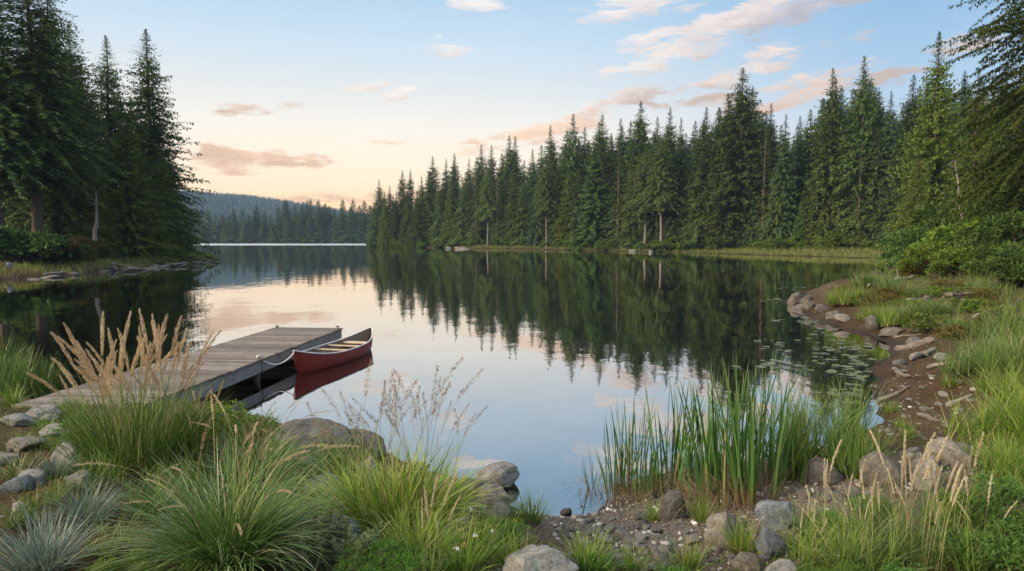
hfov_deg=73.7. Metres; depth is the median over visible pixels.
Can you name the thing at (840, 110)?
conifer
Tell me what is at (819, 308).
rock
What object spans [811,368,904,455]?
rush clump
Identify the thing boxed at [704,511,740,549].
rock
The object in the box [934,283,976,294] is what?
weed patch
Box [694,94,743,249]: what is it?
conifer
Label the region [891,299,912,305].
weed patch
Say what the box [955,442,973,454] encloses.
rock
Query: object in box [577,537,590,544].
stone
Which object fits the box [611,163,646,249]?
conifer
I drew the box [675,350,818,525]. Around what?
cattail clump
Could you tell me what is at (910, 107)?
conifer
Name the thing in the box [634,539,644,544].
stone
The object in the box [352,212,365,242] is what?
conifer
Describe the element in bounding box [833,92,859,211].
conifer
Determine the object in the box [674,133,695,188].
conifer
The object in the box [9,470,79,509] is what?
wild grass
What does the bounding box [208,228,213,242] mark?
conifer
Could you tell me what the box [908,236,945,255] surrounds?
shrub
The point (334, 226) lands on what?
conifer
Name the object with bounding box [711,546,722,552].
stone
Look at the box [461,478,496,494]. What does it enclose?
rock
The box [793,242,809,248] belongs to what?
shrub
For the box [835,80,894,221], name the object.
conifer
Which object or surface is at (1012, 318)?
grass mound
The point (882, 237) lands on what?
shrub
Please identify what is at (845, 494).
stone
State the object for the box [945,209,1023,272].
shrub
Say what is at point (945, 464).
stone
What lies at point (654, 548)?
stone
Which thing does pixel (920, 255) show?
shrub
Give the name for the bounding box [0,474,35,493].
rock
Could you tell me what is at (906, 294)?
grass mound
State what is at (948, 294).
rock
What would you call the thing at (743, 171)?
conifer
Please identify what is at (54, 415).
rock
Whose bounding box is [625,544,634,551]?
stone
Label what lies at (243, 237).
conifer
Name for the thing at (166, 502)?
wild grass
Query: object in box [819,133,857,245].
conifer
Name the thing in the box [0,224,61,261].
shrub
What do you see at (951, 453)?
rock
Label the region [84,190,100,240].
dead tree
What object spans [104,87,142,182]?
conifer
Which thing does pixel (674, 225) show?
conifer
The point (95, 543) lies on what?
wild grass
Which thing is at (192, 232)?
conifer
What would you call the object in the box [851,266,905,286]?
grass mound
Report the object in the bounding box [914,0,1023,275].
fir tree
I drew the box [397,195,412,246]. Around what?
conifer
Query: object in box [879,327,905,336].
rock
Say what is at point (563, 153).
conifer
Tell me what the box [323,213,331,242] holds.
conifer
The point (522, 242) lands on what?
shrub
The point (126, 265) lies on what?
driftwood log
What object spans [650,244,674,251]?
shrub
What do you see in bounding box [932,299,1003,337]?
grass mound
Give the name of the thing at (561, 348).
water
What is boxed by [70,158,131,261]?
conifer
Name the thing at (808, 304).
rock
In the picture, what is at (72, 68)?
conifer
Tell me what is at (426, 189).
conifer
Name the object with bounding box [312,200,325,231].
conifer
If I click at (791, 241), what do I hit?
shrub
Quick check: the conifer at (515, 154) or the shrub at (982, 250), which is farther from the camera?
the conifer at (515, 154)
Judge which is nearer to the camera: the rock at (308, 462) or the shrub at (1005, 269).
the rock at (308, 462)
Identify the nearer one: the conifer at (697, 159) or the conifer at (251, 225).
the conifer at (697, 159)
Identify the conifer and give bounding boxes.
[0,0,75,225]
[0,0,136,238]
[3,0,123,253]
[3,190,29,228]
[20,24,120,221]
[49,65,122,246]
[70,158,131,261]
[86,35,173,241]
[94,112,180,264]
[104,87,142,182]
[110,29,220,263]
[137,107,201,245]
[140,149,192,263]
[166,147,194,245]
[186,215,197,238]
[197,220,210,242]
[203,209,211,238]
[206,214,214,233]
[208,213,222,242]
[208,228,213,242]
[217,215,226,238]
[219,223,229,242]
[223,220,231,242]
[225,213,241,242]
[227,208,240,231]
[236,210,246,235]
[238,219,249,242]
[244,214,255,238]
[247,216,257,242]
[251,208,260,236]
[252,204,261,233]
[257,222,268,242]
[258,210,268,238]
[265,214,273,239]
[267,206,282,239]
[267,223,277,242]
[274,199,290,236]
[275,222,285,242]
[276,219,285,242]
[280,215,292,242]
[282,202,294,229]
[288,215,297,240]
[290,203,301,233]
[293,213,305,242]
[296,203,307,235]
[302,202,311,224]
[303,199,315,233]
[303,214,312,242]
[303,216,315,242]
[310,208,327,242]
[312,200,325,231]
[320,203,332,234]
[322,206,333,226]
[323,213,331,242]
[326,222,333,242]
[329,214,339,242]
[330,208,338,224]
[333,207,348,242]
[337,198,347,230]
[339,207,359,242]
[345,199,359,236]
[351,212,358,241]
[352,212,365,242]
[357,200,369,223]
[360,206,373,242]
[363,214,370,241]
[365,204,379,246]
[368,180,385,241]
[374,199,391,246]
[383,194,401,246]
[386,186,394,228]
[388,169,413,240]
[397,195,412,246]
[401,169,415,234]
[403,193,425,246]
[407,176,426,241]
[418,156,445,240]
[421,187,433,240]
[423,176,436,211]
[428,183,445,242]
[429,159,452,237]
[437,183,458,246]
[438,153,461,246]
[448,177,474,246]
[455,159,474,239]
[465,176,485,244]
[466,145,489,240]
[471,158,478,194]
[473,145,502,242]
[473,169,502,245]
[482,153,505,240]
[484,135,523,241]
[488,170,505,244]
[490,135,526,241]
[492,162,527,232]
[498,169,523,245]
[507,178,531,246]
[518,170,535,218]
[519,150,539,233]
[519,174,552,246]
[521,160,527,183]
[524,145,545,231]
[529,125,562,241]
[533,159,560,247]
[542,114,589,247]
[544,172,565,247]
[548,145,568,245]
[552,167,582,248]
[556,132,571,179]
[558,169,585,235]
[564,146,621,249]
[569,114,622,246]
[572,127,592,203]
[586,122,609,156]
[594,143,628,248]
[601,101,653,240]
[603,118,631,235]
[604,122,634,235]
[605,122,649,236]
[605,134,616,184]
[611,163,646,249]
[613,127,628,163]
[622,146,662,248]
[632,117,667,249]
[635,139,687,243]
[640,131,656,241]
[648,107,684,240]
[649,117,694,248]
[657,156,689,243]
[672,108,724,250]
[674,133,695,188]
[678,169,712,250]
[680,173,691,242]
[682,119,720,231]
[683,132,697,194]
[686,121,700,152]
[688,147,719,241]
[692,67,776,244]
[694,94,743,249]
[705,149,745,249]
[707,107,725,181]
[708,112,758,240]
[710,107,722,143]
[732,146,765,247]
[742,127,775,247]
[743,96,763,230]
[744,102,787,238]
[745,127,783,244]
[746,88,764,137]
[752,114,766,171]
[752,114,801,244]
[758,162,793,249]
[775,124,784,161]
[783,125,812,210]
[787,118,810,235]
[791,196,810,247]
[792,67,863,240]
[792,109,818,205]
[797,153,824,246]
[800,140,844,247]
[801,99,824,209]
[806,79,848,209]
[808,101,825,141]
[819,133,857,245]
[824,55,898,241]
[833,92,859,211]
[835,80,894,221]
[835,142,876,242]
[838,87,849,115]
[841,91,900,227]
[843,71,896,123]
[846,131,888,243]
[854,91,903,245]
[866,142,901,241]
[867,74,948,251]
[868,31,979,264]
[879,134,914,250]
[895,101,907,152]
[896,85,932,173]
[925,93,955,183]
[931,98,963,188]
[944,72,988,203]
[967,80,990,157]
[978,85,1022,194]
[978,91,1011,193]
[980,60,1017,200]
[984,86,1023,187]
[1004,95,1023,193]
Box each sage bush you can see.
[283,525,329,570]
[304,503,352,566]
[329,522,385,570]
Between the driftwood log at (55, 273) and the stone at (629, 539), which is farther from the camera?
the driftwood log at (55, 273)
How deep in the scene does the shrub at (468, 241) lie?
217.67 m
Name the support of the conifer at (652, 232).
on the ground at (886, 376)
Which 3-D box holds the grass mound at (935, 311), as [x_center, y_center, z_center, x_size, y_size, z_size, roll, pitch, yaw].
[12.301,0.496,19.576,1.968,0.805,1.642,-3,5,-38]
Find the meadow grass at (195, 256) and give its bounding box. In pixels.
[0,243,886,277]
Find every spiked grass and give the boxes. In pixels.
[392,471,469,570]
[780,484,827,570]
[807,439,879,552]
[828,470,900,570]
[869,430,953,557]
[884,458,966,570]
[900,432,984,548]
[933,466,1017,570]
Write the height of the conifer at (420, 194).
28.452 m
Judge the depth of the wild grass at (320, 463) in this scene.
6.38 m
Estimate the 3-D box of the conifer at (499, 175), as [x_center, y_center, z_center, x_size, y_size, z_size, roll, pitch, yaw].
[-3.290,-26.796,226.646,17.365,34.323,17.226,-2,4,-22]
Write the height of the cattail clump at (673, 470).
1.480 m
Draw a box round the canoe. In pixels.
[292,327,372,373]
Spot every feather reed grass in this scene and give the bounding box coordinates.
[12,309,236,476]
[137,378,250,481]
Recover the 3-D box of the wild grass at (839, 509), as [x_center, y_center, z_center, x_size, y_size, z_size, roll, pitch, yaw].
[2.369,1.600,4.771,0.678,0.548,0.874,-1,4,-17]
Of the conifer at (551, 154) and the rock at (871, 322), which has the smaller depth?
the rock at (871, 322)
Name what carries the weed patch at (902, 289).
on the ground at (886, 376)
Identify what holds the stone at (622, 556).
on the ground at (886, 376)
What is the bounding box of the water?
[0,243,892,516]
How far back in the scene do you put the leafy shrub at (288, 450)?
6.35 m
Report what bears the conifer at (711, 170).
on the ground at (886, 376)
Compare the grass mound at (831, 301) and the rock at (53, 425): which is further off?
the grass mound at (831, 301)
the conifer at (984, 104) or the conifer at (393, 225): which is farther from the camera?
the conifer at (393, 225)
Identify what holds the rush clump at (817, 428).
on the ground at (886, 376)
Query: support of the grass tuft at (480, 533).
on the ground at (886, 376)
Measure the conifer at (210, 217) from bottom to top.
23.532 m
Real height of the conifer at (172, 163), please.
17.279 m
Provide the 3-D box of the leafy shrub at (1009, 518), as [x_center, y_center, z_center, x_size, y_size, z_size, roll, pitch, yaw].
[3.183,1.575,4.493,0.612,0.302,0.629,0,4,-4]
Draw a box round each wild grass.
[0,451,34,479]
[0,479,55,531]
[7,443,47,468]
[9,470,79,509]
[24,424,63,452]
[41,479,108,517]
[44,453,118,495]
[58,436,98,472]
[60,437,151,489]
[62,506,145,558]
[83,434,177,486]
[95,460,187,518]
[109,465,210,528]
[119,445,201,496]
[136,447,213,486]
[151,450,221,495]
[242,434,333,495]
[256,494,321,561]
[274,472,355,525]
[276,418,351,484]
[283,414,393,477]
[292,419,381,471]
[301,431,368,483]
[317,417,406,481]
[333,500,453,569]
[407,484,513,559]
[449,484,496,527]
[460,507,541,562]
[765,500,846,561]
[770,500,913,570]
[771,485,863,549]
[780,506,887,570]
[784,505,939,570]
[799,481,906,557]
[835,505,963,570]
[837,487,941,547]
[843,466,921,519]
[894,467,997,528]
[908,502,1005,570]
[924,456,1023,517]
[926,484,1020,547]
[989,497,1023,545]
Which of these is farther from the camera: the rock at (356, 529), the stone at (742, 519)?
the stone at (742, 519)
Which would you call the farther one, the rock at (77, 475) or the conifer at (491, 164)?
the conifer at (491, 164)
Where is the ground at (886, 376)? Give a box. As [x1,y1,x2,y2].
[0,242,1023,570]
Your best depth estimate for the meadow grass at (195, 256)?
89.18 m
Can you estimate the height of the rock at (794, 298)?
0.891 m
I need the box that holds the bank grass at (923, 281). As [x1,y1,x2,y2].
[818,271,1023,371]
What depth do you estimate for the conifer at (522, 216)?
201.82 m
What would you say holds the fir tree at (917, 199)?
on the ground at (886, 376)
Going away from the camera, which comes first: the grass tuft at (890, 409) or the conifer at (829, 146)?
the grass tuft at (890, 409)
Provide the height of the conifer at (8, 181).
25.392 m
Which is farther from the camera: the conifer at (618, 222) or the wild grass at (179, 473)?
the conifer at (618, 222)
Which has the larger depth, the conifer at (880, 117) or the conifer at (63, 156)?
the conifer at (880, 117)
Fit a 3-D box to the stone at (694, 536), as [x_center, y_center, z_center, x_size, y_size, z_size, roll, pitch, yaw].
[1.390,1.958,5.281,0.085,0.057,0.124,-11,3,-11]
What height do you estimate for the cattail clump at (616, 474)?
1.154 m
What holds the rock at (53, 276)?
on the ground at (886, 376)
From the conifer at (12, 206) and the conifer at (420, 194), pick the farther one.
the conifer at (420, 194)
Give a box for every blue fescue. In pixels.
[0,497,124,570]
[25,445,86,477]
[30,471,131,526]
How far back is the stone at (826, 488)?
5.90 m
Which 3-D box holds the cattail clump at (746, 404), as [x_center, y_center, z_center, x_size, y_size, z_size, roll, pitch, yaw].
[2.277,1.368,6.781,1.499,1.554,1.454,1,4,8]
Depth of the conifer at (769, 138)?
140.89 m
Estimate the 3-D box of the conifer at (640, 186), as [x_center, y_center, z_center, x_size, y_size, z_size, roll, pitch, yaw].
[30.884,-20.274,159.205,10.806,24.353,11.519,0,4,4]
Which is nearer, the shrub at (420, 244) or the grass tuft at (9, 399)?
the grass tuft at (9, 399)
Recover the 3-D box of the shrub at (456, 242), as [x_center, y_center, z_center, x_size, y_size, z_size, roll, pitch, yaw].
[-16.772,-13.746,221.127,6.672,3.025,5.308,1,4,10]
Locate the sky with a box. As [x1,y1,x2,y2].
[0,0,1023,213]
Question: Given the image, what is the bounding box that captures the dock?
[12,325,342,409]
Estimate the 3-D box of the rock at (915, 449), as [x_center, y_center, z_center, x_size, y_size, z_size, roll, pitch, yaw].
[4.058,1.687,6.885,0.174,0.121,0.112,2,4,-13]
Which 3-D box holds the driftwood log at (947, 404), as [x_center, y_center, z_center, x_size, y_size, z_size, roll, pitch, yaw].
[6.778,1.778,10.359,0.475,0.183,0.235,-19,8,-10]
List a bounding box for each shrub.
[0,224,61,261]
[6,231,68,262]
[24,235,99,262]
[41,240,94,262]
[68,236,104,261]
[85,553,130,570]
[96,240,112,257]
[110,234,152,256]
[119,546,174,570]
[144,400,193,441]
[157,404,233,462]
[179,240,196,256]
[179,558,213,570]
[189,399,264,460]
[227,411,285,458]
[263,438,307,475]
[389,239,399,246]
[416,241,426,247]
[424,240,433,245]
[431,239,443,246]
[450,239,466,246]
[460,239,476,245]
[474,237,485,244]
[493,237,510,245]
[503,239,518,245]
[515,238,526,245]
[539,240,548,247]
[543,239,558,245]
[561,235,574,245]
[594,239,607,249]
[623,241,635,247]
[633,242,644,250]
[645,240,659,247]
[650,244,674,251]
[660,236,678,250]
[675,243,684,250]
[679,241,698,250]
[696,243,708,249]
[706,236,734,250]
[750,239,761,248]
[753,239,773,249]
[760,237,786,249]
[773,240,791,248]
[786,236,807,248]
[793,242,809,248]
[805,236,815,246]
[812,235,833,249]
[817,231,847,249]
[834,237,855,248]
[844,234,857,245]
[852,237,871,248]
[856,240,874,248]
[865,240,879,249]
[876,224,922,261]
[876,233,891,249]
[880,201,994,249]
[882,560,927,570]
[884,227,936,266]
[888,259,926,273]
[893,266,927,277]
[895,241,958,276]
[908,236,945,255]
[918,216,1018,249]
[924,244,989,276]
[925,527,1004,570]
[939,494,1023,547]
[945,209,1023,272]
[954,268,988,276]
[957,245,1023,273]
[962,516,1023,570]
[978,247,1023,286]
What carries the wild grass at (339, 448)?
on the ground at (886, 376)
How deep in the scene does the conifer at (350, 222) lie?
498.57 m
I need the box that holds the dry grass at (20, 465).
[0,445,56,477]
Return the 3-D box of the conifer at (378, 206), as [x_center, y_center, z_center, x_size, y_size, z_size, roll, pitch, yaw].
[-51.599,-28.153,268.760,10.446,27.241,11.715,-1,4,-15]
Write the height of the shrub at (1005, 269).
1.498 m
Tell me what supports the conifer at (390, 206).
on the ground at (886, 376)
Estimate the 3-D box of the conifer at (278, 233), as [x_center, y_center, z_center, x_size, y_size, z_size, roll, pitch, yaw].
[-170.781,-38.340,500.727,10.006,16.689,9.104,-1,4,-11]
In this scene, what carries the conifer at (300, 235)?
on the ground at (886, 376)
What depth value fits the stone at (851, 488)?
5.83 m
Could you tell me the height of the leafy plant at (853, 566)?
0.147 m
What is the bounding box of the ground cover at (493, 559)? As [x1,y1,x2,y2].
[0,333,1023,570]
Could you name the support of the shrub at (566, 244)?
on the ground at (886, 376)
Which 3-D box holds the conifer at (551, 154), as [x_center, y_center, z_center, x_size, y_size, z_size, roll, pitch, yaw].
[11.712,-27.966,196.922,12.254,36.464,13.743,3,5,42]
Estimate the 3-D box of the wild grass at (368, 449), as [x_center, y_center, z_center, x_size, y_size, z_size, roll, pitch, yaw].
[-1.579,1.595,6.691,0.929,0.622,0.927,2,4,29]
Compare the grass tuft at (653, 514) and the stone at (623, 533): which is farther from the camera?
the grass tuft at (653, 514)
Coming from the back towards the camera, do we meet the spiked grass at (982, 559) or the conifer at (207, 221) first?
the conifer at (207, 221)
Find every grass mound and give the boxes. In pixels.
[823,283,856,304]
[833,283,880,304]
[841,271,876,288]
[850,299,889,323]
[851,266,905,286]
[860,295,904,326]
[875,274,924,298]
[875,298,926,325]
[892,296,954,321]
[916,293,974,317]
[923,325,1023,376]
[928,357,1023,448]
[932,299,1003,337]
[941,320,1023,380]
[946,309,1023,365]
[947,265,1013,298]
[959,423,1023,488]
[960,423,1023,473]
[963,288,1023,343]
[967,348,1023,403]
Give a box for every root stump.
[946,288,971,302]
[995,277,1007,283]
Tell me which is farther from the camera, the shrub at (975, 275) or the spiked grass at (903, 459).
the shrub at (975, 275)
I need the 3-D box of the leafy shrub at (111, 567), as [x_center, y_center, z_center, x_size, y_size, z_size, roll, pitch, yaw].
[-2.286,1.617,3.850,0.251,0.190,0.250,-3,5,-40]
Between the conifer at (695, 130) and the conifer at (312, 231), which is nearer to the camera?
the conifer at (695, 130)
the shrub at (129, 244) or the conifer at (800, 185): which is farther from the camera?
the conifer at (800, 185)
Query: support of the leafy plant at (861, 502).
on the ground at (886, 376)
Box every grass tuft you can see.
[0,381,34,406]
[28,413,55,430]
[46,387,98,416]
[410,513,513,570]
[446,507,507,558]
[483,525,551,569]
[497,497,536,525]
[501,482,567,524]
[553,522,627,570]
[603,535,658,570]
[636,498,661,522]
[656,534,718,570]
[680,490,726,523]
[707,511,785,553]
[879,398,900,413]
[888,414,914,428]
[897,422,924,438]
[930,369,962,387]
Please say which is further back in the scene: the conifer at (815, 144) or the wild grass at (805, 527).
the conifer at (815, 144)
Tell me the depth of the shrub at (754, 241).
136.94 m
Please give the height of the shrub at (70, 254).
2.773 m
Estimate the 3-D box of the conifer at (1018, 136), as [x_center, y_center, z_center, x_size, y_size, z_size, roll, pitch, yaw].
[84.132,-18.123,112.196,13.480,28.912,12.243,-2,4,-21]
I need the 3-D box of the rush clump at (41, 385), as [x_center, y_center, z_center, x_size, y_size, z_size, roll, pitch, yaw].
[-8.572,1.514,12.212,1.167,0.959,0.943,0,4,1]
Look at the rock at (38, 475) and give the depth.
5.32 m
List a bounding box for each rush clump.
[0,324,31,385]
[0,347,37,396]
[7,346,60,396]
[8,336,41,382]
[37,355,68,386]
[743,381,847,485]
[750,366,885,473]
[775,381,841,446]
[797,372,889,462]
[808,407,891,480]
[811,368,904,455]
[825,412,917,475]
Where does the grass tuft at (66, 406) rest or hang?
on the ground at (886, 376)
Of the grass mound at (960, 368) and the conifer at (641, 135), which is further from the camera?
the conifer at (641, 135)
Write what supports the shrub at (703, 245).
on the ground at (886, 376)
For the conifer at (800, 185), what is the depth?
136.74 m
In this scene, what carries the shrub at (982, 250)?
on the ground at (886, 376)
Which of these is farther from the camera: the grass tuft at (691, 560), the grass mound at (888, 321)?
the grass mound at (888, 321)
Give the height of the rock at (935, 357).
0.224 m
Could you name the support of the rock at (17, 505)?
on the ground at (886, 376)
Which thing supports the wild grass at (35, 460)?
on the ground at (886, 376)
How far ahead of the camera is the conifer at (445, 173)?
238.07 m
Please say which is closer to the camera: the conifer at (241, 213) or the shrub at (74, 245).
the shrub at (74, 245)
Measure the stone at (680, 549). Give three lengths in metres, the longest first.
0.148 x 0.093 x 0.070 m
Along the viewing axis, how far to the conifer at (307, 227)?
501.14 m
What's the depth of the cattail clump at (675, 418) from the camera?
6.98 m
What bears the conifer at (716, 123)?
on the ground at (886, 376)
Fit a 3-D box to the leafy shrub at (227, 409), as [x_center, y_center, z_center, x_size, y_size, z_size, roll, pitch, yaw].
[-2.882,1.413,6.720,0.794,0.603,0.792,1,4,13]
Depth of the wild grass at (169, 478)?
5.38 m
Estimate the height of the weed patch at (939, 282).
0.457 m
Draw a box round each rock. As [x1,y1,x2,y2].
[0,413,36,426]
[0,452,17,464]
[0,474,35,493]
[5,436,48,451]
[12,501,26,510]
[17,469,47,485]
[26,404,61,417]
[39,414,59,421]
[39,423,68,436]
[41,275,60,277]
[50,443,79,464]
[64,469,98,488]
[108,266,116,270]
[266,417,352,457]
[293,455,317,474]
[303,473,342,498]
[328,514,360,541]
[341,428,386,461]
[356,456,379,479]
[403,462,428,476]
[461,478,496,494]
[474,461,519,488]
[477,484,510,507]
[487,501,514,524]
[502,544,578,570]
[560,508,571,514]
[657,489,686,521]
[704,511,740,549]
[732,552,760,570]
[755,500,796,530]
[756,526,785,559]
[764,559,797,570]
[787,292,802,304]
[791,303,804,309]
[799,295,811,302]
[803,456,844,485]
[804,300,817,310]
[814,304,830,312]
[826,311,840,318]
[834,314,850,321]
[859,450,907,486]
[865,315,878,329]
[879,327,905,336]
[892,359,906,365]
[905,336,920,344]
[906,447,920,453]
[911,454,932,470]
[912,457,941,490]
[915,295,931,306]
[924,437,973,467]
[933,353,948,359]
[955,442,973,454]
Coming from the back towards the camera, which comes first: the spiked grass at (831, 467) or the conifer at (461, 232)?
the conifer at (461, 232)
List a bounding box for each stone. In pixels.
[568,525,575,530]
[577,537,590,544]
[585,526,603,533]
[598,532,613,544]
[603,525,614,533]
[615,528,630,538]
[616,553,625,559]
[623,535,635,542]
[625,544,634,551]
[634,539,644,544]
[634,544,645,549]
[635,531,646,539]
[642,524,650,529]
[645,562,659,570]
[648,543,658,553]
[650,526,662,532]
[653,551,666,559]
[658,544,669,551]
[658,562,670,567]
[673,545,692,552]
[684,538,697,545]
[687,534,698,541]
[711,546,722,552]
[724,553,734,558]
[736,517,747,524]
[795,488,811,497]
[821,493,832,500]
[822,486,832,491]
[842,489,857,497]
[846,486,859,490]
[860,490,874,496]
[894,490,908,497]
[918,406,931,411]
[934,402,942,405]
[938,391,947,396]
[938,461,950,468]
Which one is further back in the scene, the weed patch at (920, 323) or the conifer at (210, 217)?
the conifer at (210, 217)
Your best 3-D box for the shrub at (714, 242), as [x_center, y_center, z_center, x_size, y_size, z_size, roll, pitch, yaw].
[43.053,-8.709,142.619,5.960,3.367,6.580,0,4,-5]
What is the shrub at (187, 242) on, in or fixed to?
on the ground at (886, 376)
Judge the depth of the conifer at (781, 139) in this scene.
158.21 m
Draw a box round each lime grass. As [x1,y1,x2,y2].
[270,357,508,563]
[358,495,489,570]
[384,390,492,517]
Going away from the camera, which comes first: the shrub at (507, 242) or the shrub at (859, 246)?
the shrub at (859, 246)
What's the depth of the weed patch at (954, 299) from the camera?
20.71 m
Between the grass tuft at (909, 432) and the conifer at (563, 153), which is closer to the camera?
the grass tuft at (909, 432)
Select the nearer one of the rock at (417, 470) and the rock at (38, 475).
the rock at (38, 475)
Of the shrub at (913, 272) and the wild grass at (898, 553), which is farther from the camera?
the shrub at (913, 272)
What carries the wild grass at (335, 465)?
on the ground at (886, 376)
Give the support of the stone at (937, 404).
on the ground at (886, 376)
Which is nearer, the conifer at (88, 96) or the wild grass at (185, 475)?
the wild grass at (185, 475)
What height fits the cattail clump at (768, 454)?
1.299 m
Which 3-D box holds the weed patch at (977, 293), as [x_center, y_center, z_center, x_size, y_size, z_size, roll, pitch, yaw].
[14.581,0.292,21.109,1.403,0.558,1.932,2,5,31]
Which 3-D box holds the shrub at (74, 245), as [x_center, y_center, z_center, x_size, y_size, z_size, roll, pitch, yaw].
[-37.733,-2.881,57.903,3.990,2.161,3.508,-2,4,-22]
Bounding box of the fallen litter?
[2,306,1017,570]
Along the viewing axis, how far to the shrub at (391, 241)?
246.20 m
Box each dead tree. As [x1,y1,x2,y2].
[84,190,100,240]
[943,151,963,222]
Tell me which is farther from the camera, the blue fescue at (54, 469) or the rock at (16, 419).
the rock at (16, 419)
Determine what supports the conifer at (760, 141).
on the ground at (886, 376)
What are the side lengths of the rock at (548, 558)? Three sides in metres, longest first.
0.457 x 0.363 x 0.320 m
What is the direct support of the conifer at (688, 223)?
on the ground at (886, 376)
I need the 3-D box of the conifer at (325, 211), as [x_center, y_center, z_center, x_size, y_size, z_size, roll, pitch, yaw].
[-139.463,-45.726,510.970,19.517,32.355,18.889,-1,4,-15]
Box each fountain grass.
[50,391,373,570]
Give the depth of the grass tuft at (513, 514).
5.54 m
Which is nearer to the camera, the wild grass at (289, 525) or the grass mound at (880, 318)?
the wild grass at (289, 525)
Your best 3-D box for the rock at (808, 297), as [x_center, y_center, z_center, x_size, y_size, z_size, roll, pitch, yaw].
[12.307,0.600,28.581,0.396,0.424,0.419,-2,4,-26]
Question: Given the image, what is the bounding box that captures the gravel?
[0,371,1012,570]
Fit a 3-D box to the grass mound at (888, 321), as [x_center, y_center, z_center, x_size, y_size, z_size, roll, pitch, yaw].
[11.519,0.701,19.885,1.900,0.949,2.069,-3,5,-35]
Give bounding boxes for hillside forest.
[178,189,367,226]
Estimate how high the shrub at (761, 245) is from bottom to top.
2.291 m
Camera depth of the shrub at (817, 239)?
122.68 m
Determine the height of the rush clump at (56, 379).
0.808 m
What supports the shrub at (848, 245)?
on the ground at (886, 376)
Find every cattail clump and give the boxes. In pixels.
[564,445,616,498]
[571,412,651,507]
[580,392,670,501]
[598,423,674,506]
[605,372,708,503]
[636,377,748,518]
[639,377,714,502]
[652,361,789,517]
[660,363,793,525]
[662,365,749,482]
[674,349,808,488]
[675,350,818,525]
[727,371,819,497]
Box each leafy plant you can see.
[51,410,119,441]
[331,535,438,570]
[465,513,536,549]
[578,553,616,570]
[653,563,689,570]
[796,562,830,570]
[803,509,869,535]
[831,560,869,570]
[843,494,905,522]
[930,487,983,513]
[969,468,1023,504]
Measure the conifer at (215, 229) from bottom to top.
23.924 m
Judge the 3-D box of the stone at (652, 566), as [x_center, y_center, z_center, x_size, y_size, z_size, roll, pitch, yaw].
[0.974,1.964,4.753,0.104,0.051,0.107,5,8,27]
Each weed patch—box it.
[827,284,866,294]
[852,291,909,305]
[853,292,879,304]
[867,284,918,294]
[877,287,914,296]
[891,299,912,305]
[894,318,914,326]
[898,310,960,330]
[903,298,954,313]
[918,284,945,296]
[929,279,972,288]
[929,322,997,340]
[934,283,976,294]
[942,297,967,304]
[955,305,985,313]
[958,285,1011,300]
[958,297,1000,307]
[965,316,994,324]
[971,279,1017,288]
[976,299,1006,307]
[976,302,1023,319]
[976,304,1020,319]
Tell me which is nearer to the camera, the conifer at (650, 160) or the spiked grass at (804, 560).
the spiked grass at (804, 560)
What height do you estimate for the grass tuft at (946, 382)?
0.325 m
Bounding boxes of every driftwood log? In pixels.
[44,269,63,275]
[110,263,142,266]
[123,262,188,267]
[123,268,159,270]
[150,259,175,265]
[877,385,909,401]
[889,367,910,377]
[893,334,921,337]
[894,269,918,280]
[894,336,935,350]
[909,348,935,360]
[916,412,941,421]
[926,354,957,368]
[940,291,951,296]
[945,394,972,406]
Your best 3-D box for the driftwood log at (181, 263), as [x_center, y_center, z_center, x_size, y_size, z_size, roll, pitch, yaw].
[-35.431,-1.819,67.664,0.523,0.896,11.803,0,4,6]
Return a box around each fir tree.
[882,146,936,252]
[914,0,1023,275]
[933,73,1000,213]
[963,154,1022,220]
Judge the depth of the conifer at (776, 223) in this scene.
133.52 m
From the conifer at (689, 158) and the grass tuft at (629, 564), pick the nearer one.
the grass tuft at (629, 564)
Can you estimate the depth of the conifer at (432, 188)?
236.19 m
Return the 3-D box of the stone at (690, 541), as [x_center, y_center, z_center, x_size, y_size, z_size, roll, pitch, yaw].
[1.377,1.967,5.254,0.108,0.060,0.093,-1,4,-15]
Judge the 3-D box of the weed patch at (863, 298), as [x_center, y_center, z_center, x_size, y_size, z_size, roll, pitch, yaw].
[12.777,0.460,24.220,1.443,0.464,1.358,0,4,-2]
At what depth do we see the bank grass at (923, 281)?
27.71 m
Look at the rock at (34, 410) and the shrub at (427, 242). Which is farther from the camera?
the shrub at (427, 242)
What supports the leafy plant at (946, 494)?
on the ground at (886, 376)
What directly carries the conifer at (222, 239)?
on the ground at (886, 376)
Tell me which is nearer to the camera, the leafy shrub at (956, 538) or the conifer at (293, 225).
the leafy shrub at (956, 538)
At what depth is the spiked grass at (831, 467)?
4.77 m
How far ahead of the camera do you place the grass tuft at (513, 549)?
4.24 m
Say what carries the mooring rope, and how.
attached to the dock
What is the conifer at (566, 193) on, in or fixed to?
on the ground at (886, 376)
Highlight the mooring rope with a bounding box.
[256,352,293,364]
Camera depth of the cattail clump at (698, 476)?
6.47 m
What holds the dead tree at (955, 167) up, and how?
on the ground at (886, 376)
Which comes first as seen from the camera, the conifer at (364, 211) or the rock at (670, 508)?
the rock at (670, 508)
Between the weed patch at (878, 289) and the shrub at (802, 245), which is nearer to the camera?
the weed patch at (878, 289)
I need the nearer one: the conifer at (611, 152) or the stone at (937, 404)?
the stone at (937, 404)
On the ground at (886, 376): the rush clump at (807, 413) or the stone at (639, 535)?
the stone at (639, 535)

